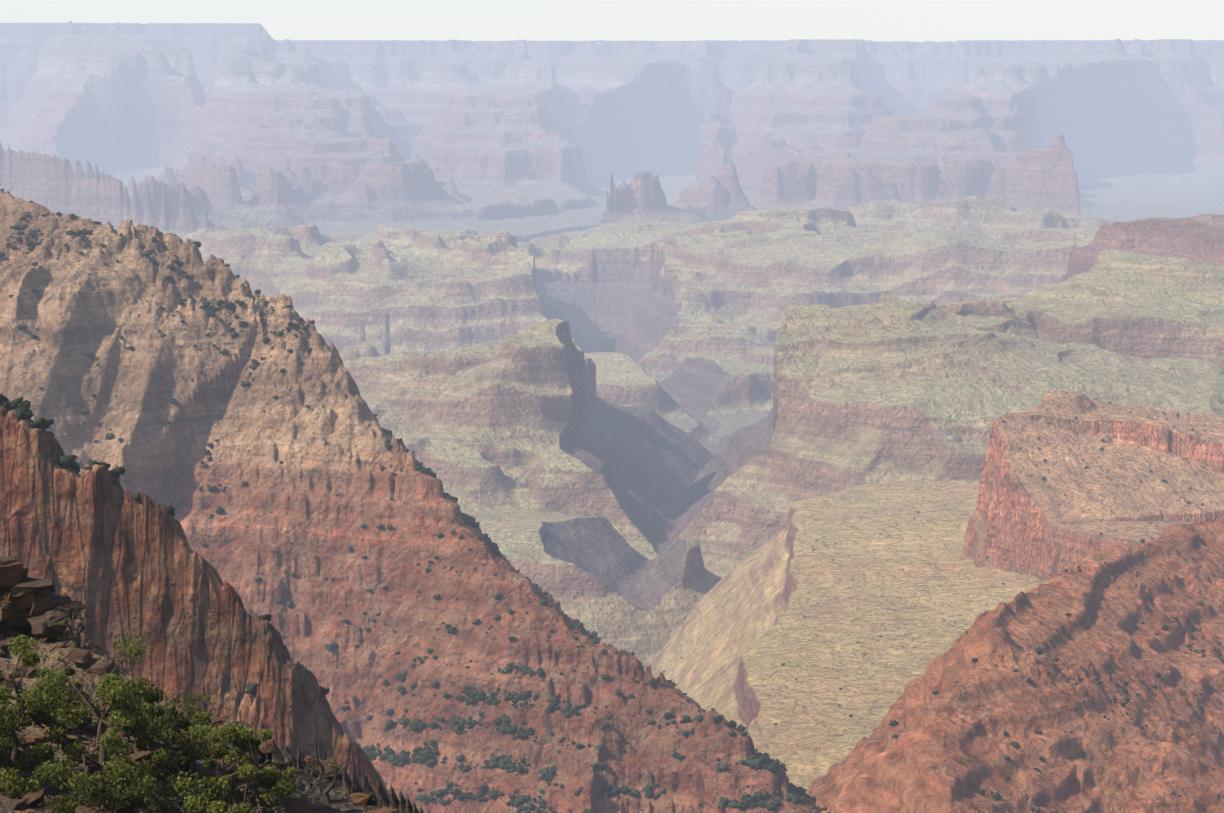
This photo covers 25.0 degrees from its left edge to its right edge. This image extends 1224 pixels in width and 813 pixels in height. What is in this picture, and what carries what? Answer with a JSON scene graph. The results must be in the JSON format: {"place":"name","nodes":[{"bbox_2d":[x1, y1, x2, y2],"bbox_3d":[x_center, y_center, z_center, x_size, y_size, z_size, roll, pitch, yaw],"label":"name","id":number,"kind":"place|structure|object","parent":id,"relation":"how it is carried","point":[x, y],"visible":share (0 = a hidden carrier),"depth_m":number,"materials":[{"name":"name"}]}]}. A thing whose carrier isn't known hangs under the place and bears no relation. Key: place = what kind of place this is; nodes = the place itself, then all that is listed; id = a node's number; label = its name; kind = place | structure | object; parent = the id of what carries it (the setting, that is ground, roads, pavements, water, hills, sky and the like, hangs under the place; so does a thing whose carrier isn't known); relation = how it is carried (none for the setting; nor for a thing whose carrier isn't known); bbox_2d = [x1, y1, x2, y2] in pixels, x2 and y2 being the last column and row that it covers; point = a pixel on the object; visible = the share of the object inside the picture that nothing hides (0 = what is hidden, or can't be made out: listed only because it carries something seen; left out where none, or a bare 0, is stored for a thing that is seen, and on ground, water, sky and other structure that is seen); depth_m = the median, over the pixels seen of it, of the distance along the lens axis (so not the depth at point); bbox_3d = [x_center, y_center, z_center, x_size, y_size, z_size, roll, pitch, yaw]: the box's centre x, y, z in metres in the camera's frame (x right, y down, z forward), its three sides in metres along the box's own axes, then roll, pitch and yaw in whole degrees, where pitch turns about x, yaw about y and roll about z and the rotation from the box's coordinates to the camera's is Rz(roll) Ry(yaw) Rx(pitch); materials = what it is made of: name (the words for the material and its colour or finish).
{"place":"outdoors","nodes":[
{"label":"outdoors","id":0,"kind":"place"},
{"bbox_2d":[0,21,1223,812],"bbox_3d":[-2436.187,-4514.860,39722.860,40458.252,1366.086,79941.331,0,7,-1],"label":"canyon terrain","id":1,"kind":"structure","parent":0,"point":[640,349],"depth_m":4623.35,"materials":[{"name":"brown stone"}]},
{"bbox_2d":[0,603,358,812],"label":"bushes","id":2,"kind":"object","parent":1,"relation":"on","point":[113,689],"depth_m":96.72,"materials":[{"name":"green plant"}]},
{"bbox_2d":[0,556,397,812],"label":"outcrop rocks","id":3,"kind":"object","parent":1,"relation":"on","point":[26,601],"visible":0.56,"depth_m":113.20,"materials":[{"name":"stone"}]},
{"bbox_2d":[0,184,1204,812],"bbox_3d":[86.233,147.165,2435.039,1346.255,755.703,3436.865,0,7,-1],"label":"canyon shrubs","id":4,"kind":"object","parent":1,"relation":"on","point":[20,406],"visible":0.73,"depth_m":1906.64,"materials":[{"name":"green plant"}]},
{"bbox_2d":[0,0,1223,41],"label":"sky","id":5,"kind":"structure","parent":0,"point":[438,20],"materials":[{"name":"white"}]}
]}

